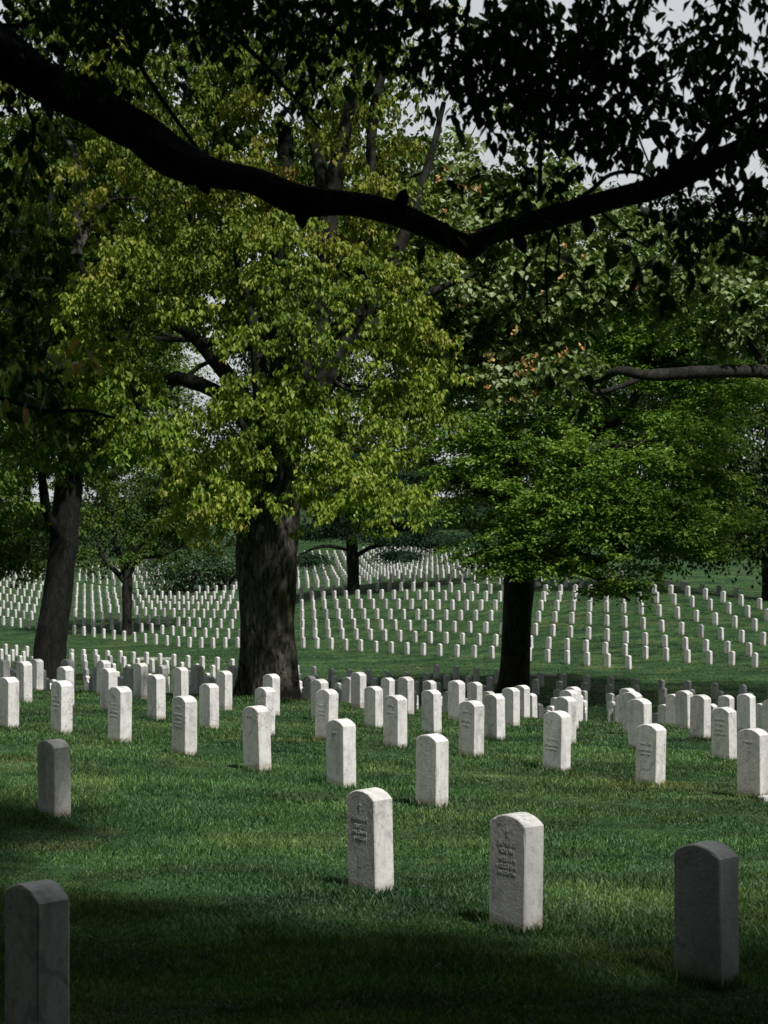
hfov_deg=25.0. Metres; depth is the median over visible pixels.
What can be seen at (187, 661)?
headstone
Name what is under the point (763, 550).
shaded tree
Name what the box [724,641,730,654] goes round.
headstone
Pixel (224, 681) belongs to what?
headstone
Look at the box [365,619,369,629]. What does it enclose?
headstone
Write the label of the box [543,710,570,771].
headstone
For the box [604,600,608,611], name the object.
headstone
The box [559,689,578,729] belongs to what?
headstone
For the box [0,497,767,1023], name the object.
ground
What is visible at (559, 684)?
headstone
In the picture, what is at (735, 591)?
headstone
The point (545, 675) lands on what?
flat marker
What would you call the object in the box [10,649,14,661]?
headstone
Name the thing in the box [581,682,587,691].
headstone
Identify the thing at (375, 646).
headstone
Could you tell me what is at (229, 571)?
round tree
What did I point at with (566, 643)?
headstone
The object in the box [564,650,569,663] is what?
headstone
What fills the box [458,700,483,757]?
headstone
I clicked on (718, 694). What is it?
headstone
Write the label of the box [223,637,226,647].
headstone
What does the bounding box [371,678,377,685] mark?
headstone
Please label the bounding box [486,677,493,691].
headstone
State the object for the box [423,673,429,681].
headstone
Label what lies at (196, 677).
headstone
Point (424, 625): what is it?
headstone
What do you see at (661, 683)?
headstone
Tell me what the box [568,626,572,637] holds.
headstone
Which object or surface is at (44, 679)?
headstone
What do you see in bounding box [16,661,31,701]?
headstone
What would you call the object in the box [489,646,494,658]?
headstone
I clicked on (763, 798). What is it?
flat marker
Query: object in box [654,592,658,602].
headstone
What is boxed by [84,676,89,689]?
headstone
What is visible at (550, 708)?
headstone
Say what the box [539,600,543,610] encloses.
headstone
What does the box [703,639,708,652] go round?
headstone
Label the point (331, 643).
headstone
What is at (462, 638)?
headstone
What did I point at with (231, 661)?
headstone
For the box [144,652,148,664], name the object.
headstone
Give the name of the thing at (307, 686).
headstone
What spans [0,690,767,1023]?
grass
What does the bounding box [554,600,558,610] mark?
headstone
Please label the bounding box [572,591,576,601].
headstone
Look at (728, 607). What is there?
headstone
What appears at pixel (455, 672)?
headstone
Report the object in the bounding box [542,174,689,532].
wood edge tree
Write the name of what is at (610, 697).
headstone
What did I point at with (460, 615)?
headstone
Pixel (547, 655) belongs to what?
headstone
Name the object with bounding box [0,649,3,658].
headstone
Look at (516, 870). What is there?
headstone
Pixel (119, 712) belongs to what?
headstone
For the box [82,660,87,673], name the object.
headstone
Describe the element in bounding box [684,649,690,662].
headstone
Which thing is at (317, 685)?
headstone
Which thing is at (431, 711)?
headstone
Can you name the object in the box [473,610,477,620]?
headstone
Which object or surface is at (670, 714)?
headstone
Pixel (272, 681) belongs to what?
headstone
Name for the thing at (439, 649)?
headstone
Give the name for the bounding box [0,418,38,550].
wood edge tree
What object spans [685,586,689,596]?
headstone
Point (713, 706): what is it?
headstone
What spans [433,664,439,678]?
headstone
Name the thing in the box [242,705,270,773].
headstone
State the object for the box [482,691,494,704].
headstone
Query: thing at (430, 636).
headstone
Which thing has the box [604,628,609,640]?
headstone
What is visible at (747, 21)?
sky
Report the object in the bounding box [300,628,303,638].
headstone
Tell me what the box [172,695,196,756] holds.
headstone
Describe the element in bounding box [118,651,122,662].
headstone
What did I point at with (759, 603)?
headstone
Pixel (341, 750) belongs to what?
headstone
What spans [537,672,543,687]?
headstone
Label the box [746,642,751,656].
headstone
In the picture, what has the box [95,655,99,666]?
headstone
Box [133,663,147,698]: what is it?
headstone
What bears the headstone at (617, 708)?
on the ground at (562, 623)
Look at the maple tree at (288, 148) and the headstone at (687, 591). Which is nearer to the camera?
the maple tree at (288, 148)
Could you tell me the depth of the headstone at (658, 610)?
91.20 m
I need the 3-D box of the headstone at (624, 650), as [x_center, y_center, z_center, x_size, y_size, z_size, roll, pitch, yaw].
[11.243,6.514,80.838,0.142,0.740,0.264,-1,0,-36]
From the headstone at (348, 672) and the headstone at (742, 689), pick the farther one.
the headstone at (348, 672)
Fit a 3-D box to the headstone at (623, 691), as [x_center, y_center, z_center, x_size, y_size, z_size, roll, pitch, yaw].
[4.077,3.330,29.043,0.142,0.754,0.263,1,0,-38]
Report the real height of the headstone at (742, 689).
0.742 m
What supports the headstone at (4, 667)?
on the ground at (562, 623)
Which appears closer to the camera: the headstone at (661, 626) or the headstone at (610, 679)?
the headstone at (610, 679)
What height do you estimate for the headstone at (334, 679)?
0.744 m
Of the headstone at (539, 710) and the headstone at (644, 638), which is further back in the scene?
the headstone at (644, 638)
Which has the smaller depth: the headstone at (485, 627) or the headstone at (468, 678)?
the headstone at (468, 678)
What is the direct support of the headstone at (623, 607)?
on the ground at (562, 623)
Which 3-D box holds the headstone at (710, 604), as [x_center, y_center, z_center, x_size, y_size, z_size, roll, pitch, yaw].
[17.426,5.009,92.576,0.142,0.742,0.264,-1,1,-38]
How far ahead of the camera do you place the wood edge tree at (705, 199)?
196.58 m
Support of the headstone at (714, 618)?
on the ground at (562, 623)
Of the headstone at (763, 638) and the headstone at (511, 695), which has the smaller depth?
the headstone at (511, 695)
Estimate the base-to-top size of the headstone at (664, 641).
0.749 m
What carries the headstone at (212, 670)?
on the ground at (562, 623)
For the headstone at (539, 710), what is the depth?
39.19 m
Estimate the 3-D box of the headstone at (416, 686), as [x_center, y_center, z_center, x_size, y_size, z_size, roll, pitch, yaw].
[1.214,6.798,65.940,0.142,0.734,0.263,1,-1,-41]
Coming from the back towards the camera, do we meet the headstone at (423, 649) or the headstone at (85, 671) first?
the headstone at (423, 649)
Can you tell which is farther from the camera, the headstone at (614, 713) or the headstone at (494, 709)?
the headstone at (614, 713)
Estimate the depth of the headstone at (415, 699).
37.99 m
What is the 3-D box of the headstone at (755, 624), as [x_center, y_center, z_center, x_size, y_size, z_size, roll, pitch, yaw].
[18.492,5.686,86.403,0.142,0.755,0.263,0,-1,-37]
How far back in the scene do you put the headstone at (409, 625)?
97.31 m
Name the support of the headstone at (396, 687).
on the ground at (562, 623)
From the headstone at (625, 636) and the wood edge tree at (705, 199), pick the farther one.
the wood edge tree at (705, 199)
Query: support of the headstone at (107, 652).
on the ground at (562, 623)
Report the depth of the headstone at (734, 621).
87.30 m
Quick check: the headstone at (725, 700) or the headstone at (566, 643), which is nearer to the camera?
the headstone at (725, 700)
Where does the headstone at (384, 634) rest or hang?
on the ground at (562, 623)
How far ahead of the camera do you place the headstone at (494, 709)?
22.59 m
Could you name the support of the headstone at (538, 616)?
on the ground at (562, 623)
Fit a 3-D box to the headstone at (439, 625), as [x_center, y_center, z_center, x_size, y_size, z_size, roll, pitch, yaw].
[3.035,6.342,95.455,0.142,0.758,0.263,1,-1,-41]
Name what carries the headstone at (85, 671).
on the ground at (562, 623)
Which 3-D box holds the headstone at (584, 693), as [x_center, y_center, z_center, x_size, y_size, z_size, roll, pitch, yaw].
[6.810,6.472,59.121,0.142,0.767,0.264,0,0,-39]
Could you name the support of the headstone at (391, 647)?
on the ground at (562, 623)
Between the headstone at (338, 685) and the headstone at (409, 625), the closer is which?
the headstone at (338, 685)
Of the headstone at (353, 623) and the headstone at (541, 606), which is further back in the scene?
the headstone at (353, 623)
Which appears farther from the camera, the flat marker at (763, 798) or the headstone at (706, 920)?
the flat marker at (763, 798)
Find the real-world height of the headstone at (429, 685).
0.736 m
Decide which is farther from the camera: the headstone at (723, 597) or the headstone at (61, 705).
the headstone at (723, 597)
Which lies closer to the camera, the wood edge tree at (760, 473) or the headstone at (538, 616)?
the headstone at (538, 616)
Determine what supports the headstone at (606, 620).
on the ground at (562, 623)
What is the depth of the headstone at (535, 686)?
65.13 m
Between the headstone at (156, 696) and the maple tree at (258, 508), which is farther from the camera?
the maple tree at (258, 508)
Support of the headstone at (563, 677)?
on the ground at (562, 623)
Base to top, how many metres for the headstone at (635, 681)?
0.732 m
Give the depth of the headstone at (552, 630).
88.55 m
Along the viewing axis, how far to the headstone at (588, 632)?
86.59 m
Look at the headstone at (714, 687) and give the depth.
61.90 m
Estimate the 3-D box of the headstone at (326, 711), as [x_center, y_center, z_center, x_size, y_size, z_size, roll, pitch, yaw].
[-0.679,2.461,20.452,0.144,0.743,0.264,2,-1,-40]
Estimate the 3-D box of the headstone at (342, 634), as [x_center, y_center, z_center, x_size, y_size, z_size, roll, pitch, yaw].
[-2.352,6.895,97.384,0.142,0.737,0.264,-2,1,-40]
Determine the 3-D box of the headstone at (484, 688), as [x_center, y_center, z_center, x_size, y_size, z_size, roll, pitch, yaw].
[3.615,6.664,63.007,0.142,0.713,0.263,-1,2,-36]
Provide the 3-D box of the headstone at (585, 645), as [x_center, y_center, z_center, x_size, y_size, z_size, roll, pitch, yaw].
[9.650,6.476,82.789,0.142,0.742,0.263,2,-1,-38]
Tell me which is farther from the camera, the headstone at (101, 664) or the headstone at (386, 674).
the headstone at (386, 674)
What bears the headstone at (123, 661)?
on the ground at (562, 623)
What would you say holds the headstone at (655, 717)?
on the ground at (562, 623)
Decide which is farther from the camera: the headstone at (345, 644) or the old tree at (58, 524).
the headstone at (345, 644)
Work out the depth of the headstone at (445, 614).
99.61 m
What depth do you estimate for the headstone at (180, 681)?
28.44 m
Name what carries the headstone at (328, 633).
on the ground at (562, 623)
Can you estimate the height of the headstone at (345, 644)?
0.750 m
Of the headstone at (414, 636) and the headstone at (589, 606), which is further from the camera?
the headstone at (589, 606)
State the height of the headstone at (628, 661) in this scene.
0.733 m
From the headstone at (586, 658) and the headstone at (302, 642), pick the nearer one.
the headstone at (586, 658)
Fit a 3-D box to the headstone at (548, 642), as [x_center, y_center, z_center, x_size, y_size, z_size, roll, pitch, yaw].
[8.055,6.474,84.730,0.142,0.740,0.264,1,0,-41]
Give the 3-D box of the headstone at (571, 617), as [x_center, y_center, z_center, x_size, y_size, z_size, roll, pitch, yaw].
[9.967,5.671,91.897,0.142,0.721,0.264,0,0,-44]
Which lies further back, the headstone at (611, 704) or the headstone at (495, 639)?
the headstone at (495, 639)
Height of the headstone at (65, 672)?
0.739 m
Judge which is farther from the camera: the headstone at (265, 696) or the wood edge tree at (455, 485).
the wood edge tree at (455, 485)
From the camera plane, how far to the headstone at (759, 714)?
34.38 m
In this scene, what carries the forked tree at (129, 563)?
on the ground at (562, 623)
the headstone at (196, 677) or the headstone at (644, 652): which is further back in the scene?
the headstone at (644, 652)
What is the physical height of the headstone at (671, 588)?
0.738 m
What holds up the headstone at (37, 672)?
on the ground at (562, 623)
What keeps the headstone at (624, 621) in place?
on the ground at (562, 623)
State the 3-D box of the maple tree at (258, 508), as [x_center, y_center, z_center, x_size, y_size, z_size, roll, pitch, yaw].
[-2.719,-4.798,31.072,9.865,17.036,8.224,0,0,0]
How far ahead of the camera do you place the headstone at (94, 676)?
36.55 m
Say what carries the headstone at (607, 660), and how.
on the ground at (562, 623)
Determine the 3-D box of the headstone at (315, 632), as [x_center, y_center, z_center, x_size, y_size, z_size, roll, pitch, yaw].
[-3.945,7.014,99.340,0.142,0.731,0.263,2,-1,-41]
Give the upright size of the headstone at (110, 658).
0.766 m
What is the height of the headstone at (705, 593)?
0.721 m
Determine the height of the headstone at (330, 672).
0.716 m
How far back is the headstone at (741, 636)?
83.05 m
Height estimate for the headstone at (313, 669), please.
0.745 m
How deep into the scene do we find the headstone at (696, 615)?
89.24 m
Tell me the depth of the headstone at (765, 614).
89.62 m
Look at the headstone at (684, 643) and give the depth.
81.76 m
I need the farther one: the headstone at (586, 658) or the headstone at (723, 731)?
the headstone at (586, 658)
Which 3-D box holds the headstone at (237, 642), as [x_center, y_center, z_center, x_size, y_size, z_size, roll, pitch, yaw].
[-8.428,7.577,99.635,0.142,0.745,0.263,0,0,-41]
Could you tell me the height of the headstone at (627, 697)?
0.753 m
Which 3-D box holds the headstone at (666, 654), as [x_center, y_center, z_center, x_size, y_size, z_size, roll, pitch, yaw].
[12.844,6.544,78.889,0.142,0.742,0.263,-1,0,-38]
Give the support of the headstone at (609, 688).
on the ground at (562, 623)
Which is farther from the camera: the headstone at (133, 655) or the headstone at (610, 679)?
the headstone at (133, 655)
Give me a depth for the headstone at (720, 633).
84.04 m
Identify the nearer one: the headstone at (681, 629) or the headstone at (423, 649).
the headstone at (681, 629)
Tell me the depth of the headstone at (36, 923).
6.66 m
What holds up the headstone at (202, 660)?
on the ground at (562, 623)
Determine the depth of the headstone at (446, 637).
90.51 m
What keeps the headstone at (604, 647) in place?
on the ground at (562, 623)
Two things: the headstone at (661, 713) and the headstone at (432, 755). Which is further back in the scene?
the headstone at (661, 713)
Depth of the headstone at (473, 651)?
83.98 m
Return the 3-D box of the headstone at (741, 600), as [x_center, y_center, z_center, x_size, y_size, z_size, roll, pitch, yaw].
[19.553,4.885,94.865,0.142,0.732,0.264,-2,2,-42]
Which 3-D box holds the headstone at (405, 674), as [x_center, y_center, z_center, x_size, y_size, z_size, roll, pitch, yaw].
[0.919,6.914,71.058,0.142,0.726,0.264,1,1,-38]
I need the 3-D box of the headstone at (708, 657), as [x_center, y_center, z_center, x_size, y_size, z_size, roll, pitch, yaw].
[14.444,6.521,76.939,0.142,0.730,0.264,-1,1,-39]
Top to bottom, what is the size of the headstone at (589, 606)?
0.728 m
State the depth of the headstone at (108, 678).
24.28 m
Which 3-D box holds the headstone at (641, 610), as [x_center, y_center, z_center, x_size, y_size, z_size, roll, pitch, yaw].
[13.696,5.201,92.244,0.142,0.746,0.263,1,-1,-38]
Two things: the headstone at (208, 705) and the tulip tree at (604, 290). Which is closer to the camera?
the headstone at (208, 705)
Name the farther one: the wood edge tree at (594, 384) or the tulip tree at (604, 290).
the wood edge tree at (594, 384)
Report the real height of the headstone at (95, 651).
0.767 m
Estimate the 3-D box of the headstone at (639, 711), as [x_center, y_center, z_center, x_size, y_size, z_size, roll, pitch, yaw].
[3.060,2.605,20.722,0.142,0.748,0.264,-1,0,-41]
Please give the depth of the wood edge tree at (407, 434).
221.50 m
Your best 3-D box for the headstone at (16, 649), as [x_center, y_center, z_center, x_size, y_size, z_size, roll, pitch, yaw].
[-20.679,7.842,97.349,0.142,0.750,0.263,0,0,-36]
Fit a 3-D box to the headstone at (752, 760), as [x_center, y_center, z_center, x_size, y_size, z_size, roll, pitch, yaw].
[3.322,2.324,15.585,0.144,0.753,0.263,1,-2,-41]
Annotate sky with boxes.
[0,0,767,501]
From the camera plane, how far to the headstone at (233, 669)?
32.58 m
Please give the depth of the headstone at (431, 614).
100.58 m
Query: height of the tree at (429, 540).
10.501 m
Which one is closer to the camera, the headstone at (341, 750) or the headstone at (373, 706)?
the headstone at (341, 750)
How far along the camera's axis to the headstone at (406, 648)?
87.89 m
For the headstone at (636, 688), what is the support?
on the ground at (562, 623)
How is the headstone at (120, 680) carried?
on the ground at (562, 623)
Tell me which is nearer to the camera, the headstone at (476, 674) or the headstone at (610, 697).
the headstone at (610, 697)
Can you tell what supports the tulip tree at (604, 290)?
on the ground at (562, 623)
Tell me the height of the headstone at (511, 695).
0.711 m
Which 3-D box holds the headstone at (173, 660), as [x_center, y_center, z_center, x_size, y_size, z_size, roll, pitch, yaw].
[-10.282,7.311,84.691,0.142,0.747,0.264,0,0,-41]
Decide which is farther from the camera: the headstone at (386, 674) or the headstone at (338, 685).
the headstone at (386, 674)
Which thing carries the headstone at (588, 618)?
on the ground at (562, 623)
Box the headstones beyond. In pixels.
[0,546,767,732]
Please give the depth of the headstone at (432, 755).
14.34 m
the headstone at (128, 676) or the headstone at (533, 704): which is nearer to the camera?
the headstone at (533, 704)
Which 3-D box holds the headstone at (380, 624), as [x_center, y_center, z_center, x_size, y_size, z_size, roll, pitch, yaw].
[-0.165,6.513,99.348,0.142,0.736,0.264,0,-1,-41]
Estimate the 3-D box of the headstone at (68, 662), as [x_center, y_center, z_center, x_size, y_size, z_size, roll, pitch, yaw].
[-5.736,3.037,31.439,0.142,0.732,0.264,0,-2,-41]
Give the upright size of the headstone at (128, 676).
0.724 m
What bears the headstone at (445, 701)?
on the ground at (562, 623)
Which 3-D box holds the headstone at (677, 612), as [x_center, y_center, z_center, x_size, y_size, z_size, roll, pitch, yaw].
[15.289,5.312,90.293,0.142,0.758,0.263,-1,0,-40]
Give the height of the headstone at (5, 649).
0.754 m
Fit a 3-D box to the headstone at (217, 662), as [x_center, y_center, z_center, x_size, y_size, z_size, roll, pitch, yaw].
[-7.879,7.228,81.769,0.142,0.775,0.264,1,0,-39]
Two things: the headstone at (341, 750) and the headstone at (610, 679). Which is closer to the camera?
the headstone at (341, 750)
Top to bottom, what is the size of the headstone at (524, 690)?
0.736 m
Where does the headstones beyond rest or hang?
on the ground at (562, 623)
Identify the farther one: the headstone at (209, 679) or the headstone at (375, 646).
the headstone at (375, 646)
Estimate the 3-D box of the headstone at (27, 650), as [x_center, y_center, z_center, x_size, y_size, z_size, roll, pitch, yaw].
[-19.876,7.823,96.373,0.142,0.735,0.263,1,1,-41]
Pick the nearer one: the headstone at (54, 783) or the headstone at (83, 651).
the headstone at (54, 783)
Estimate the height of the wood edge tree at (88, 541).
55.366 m
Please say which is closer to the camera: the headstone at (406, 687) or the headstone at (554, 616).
the headstone at (406, 687)
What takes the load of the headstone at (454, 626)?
on the ground at (562, 623)
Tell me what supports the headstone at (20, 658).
on the ground at (562, 623)
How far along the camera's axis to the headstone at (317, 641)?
93.72 m
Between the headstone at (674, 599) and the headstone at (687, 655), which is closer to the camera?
the headstone at (687, 655)
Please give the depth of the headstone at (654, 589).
99.66 m
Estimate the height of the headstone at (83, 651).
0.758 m
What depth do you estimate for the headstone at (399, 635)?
93.40 m
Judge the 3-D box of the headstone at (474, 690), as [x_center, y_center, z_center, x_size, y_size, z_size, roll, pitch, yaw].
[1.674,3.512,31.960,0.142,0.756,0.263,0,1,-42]
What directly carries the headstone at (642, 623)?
on the ground at (562, 623)
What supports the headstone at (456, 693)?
on the ground at (562, 623)
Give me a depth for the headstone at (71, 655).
86.30 m
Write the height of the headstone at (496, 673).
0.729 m
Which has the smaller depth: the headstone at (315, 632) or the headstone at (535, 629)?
the headstone at (535, 629)
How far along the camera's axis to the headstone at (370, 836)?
10.07 m
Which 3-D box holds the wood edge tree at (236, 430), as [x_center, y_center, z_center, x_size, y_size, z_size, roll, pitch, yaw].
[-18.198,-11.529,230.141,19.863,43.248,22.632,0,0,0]
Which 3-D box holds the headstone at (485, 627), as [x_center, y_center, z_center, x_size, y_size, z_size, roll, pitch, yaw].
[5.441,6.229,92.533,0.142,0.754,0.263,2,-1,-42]
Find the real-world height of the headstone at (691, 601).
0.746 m
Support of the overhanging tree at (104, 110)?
on the ground at (562, 623)
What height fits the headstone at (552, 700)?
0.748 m
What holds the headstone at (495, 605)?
on the ground at (562, 623)
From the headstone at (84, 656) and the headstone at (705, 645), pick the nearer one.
the headstone at (705, 645)
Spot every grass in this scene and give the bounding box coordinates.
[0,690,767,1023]
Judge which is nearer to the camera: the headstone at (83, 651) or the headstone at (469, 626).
the headstone at (83, 651)
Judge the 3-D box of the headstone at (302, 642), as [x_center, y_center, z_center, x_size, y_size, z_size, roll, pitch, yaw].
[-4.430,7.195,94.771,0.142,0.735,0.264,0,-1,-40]
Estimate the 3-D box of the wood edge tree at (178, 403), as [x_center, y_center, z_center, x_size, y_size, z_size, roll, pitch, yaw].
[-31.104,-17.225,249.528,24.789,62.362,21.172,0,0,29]
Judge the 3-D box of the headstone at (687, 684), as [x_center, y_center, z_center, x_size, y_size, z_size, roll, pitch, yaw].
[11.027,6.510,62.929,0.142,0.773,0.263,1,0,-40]
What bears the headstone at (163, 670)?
on the ground at (562, 623)
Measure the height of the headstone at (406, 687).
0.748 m
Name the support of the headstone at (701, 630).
on the ground at (562, 623)
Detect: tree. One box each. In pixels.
[0,0,478,700]
[0,0,510,496]
[0,0,767,430]
[0,94,199,679]
[0,167,93,557]
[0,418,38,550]
[12,185,183,558]
[47,439,218,634]
[95,186,227,548]
[134,547,225,594]
[175,532,237,589]
[187,289,310,545]
[295,157,394,537]
[297,452,503,594]
[314,158,468,540]
[348,58,767,433]
[404,195,767,693]
[436,161,535,529]
[458,190,621,531]
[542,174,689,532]
[586,207,767,600]
[632,180,766,539]
[720,176,767,526]
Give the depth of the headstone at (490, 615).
96.68 m
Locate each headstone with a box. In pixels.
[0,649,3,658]
[0,659,9,677]
[0,677,18,728]
[3,644,7,654]
[4,879,68,1023]
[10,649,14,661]
[14,645,17,655]
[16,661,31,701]
[18,655,22,661]
[21,651,25,660]
[25,646,28,656]
[31,659,43,689]
[37,739,70,818]
[43,669,45,689]
[51,680,72,733]
[57,666,73,705]
[61,659,74,691]
[69,653,73,659]
[81,649,85,660]
[82,654,86,660]
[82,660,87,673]
[83,668,88,682]
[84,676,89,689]
[89,677,91,690]
[92,667,96,690]
[93,649,97,661]
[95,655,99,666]
[96,660,110,693]
[100,668,117,710]
[105,650,109,659]
[108,655,112,662]
[108,686,131,742]
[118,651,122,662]
[118,676,122,685]
[121,656,126,669]
[123,666,132,690]
[131,652,135,663]
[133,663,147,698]
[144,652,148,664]
[147,674,165,721]
[149,659,154,672]
[156,665,168,692]
[157,653,161,665]
[171,654,175,666]
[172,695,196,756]
[173,667,188,697]
[185,655,189,667]
[190,664,203,694]
[199,656,204,668]
[199,683,218,728]
[204,675,214,683]
[210,665,215,678]
[214,657,219,670]
[216,670,231,709]
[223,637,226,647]
[227,665,237,691]
[229,659,234,665]
[235,637,239,647]
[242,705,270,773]
[255,687,275,736]
[263,674,279,714]
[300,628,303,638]
[301,637,304,647]
[304,676,315,699]
[311,666,316,675]
[311,679,328,718]
[313,628,317,638]
[315,637,319,648]
[315,689,338,738]
[326,628,330,638]
[326,718,355,787]
[328,668,333,681]
[329,638,333,649]
[331,676,337,689]
[335,683,341,689]
[335,688,341,701]
[340,628,344,638]
[341,677,350,702]
[343,639,347,650]
[346,669,351,676]
[347,787,393,893]
[351,672,365,707]
[352,618,355,629]
[354,628,358,639]
[358,639,362,651]
[364,686,382,728]
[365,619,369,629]
[365,669,370,684]
[368,629,372,639]
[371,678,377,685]
[373,641,377,652]
[379,619,382,629]
[381,678,394,698]
[382,629,386,640]
[383,695,406,747]
[384,671,389,677]
[389,641,393,653]
[393,619,396,629]
[395,679,397,694]
[397,630,401,641]
[398,676,413,714]
[403,672,409,676]
[404,642,409,654]
[407,620,411,630]
[412,631,416,642]
[414,681,419,696]
[414,691,416,708]
[415,733,448,809]
[421,643,425,655]
[421,689,441,733]
[422,620,426,630]
[422,680,436,690]
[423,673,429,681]
[428,631,432,642]
[429,609,433,619]
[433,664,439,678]
[436,682,440,692]
[437,620,441,631]
[437,644,441,655]
[442,691,447,711]
[443,632,448,643]
[443,674,449,689]
[444,610,447,619]
[448,680,464,719]
[452,621,456,631]
[453,666,458,679]
[454,644,459,656]
[458,610,462,620]
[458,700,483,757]
[460,633,464,644]
[465,675,471,690]
[467,621,471,632]
[467,682,481,702]
[471,645,476,657]
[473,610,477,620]
[473,667,479,681]
[476,633,480,645]
[482,685,486,692]
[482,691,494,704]
[483,622,488,633]
[484,694,504,740]
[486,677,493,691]
[488,610,492,620]
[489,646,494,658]
[489,812,543,932]
[493,600,497,610]
[493,634,498,645]
[494,669,499,683]
[502,687,519,725]
[515,685,529,717]
[530,693,536,717]
[532,679,538,695]
[533,623,537,635]
[536,611,540,621]
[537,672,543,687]
[537,703,542,717]
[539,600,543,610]
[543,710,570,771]
[545,649,550,662]
[546,637,551,649]
[546,706,553,710]
[550,624,555,636]
[551,697,556,705]
[552,611,557,622]
[553,689,560,696]
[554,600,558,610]
[554,696,575,743]
[556,681,562,690]
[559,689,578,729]
[560,673,566,688]
[564,638,569,650]
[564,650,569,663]
[565,686,580,720]
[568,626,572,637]
[569,612,574,623]
[571,600,575,610]
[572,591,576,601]
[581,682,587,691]
[581,690,587,708]
[583,640,588,652]
[583,675,589,690]
[584,652,589,665]
[586,612,591,624]
[586,627,590,639]
[587,600,591,611]
[602,642,607,654]
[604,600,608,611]
[604,615,608,625]
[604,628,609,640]
[604,653,610,667]
[606,684,612,693]
[606,693,614,709]
[607,676,614,692]
[608,701,614,714]
[613,705,614,721]
[615,695,618,721]
[618,688,634,724]
[621,602,625,612]
[622,616,626,627]
[622,644,627,656]
[622,691,641,733]
[623,631,628,642]
[625,655,631,668]
[628,698,651,748]
[632,678,638,685]
[632,685,639,692]
[635,723,665,785]
[639,603,643,614]
[640,617,645,629]
[642,632,647,645]
[642,646,647,658]
[652,584,656,593]
[652,713,657,722]
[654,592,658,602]
[656,604,661,616]
[657,679,664,695]
[658,704,664,723]
[659,620,664,631]
[659,687,666,704]
[662,635,667,647]
[663,647,668,660]
[665,694,675,723]
[668,585,673,595]
[671,593,676,604]
[674,607,679,618]
[674,840,738,986]
[675,690,692,728]
[678,622,683,634]
[682,637,687,649]
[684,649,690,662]
[684,680,691,689]
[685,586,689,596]
[689,596,694,607]
[690,694,710,738]
[693,610,698,621]
[698,624,703,637]
[703,588,707,599]
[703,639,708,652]
[706,651,711,664]
[707,599,712,610]
[710,683,718,700]
[711,704,717,710]
[711,707,736,760]
[712,613,717,624]
[715,691,723,705]
[718,627,723,639]
[718,695,733,708]
[720,591,725,602]
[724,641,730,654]
[726,602,730,613]
[728,651,734,665]
[732,616,737,627]
[733,587,737,597]
[737,693,755,731]
[737,728,767,798]
[738,594,743,605]
[739,630,744,642]
[739,685,746,694]
[745,605,749,617]
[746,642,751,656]
[751,653,757,666]
[752,618,757,631]
[756,703,761,726]
[757,598,761,609]
[760,632,765,645]
[764,609,767,620]
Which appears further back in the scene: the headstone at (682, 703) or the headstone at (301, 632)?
the headstone at (301, 632)
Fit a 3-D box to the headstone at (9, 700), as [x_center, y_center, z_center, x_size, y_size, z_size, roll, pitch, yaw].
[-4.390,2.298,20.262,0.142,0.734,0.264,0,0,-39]
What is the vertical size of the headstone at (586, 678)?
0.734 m
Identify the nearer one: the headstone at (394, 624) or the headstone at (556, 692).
the headstone at (556, 692)
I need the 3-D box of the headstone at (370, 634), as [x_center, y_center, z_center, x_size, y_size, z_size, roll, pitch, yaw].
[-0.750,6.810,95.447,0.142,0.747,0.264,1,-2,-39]
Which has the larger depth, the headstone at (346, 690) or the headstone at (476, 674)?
the headstone at (476, 674)
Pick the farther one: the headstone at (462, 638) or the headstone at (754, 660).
the headstone at (462, 638)
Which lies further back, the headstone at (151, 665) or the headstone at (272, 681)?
the headstone at (151, 665)
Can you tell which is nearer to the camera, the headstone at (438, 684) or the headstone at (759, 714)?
the headstone at (759, 714)
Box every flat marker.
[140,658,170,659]
[530,674,556,677]
[758,795,767,801]
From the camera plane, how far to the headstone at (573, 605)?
96.06 m
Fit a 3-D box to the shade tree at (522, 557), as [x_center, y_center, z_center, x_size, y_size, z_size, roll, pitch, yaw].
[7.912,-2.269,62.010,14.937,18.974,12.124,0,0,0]
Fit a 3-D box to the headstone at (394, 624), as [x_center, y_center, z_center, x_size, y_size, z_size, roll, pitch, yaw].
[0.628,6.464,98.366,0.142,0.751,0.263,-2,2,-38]
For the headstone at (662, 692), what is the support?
on the ground at (562, 623)
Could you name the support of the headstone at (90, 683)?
on the ground at (562, 623)
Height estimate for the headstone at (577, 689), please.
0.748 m
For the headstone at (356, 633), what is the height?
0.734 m
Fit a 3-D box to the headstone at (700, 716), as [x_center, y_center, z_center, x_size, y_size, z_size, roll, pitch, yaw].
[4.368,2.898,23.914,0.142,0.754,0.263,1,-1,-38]
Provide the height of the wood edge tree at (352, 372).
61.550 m
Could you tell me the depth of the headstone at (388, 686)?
33.83 m
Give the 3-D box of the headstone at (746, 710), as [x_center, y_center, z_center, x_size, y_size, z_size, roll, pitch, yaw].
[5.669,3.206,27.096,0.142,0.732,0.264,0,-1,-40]
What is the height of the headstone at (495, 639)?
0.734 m
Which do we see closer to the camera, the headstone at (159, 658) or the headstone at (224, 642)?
the headstone at (159, 658)
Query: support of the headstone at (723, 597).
on the ground at (562, 623)
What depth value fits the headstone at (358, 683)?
29.66 m
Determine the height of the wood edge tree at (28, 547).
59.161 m
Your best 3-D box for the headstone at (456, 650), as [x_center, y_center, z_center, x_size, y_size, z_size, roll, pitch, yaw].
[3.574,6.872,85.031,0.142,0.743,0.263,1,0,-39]
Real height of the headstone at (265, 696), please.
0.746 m

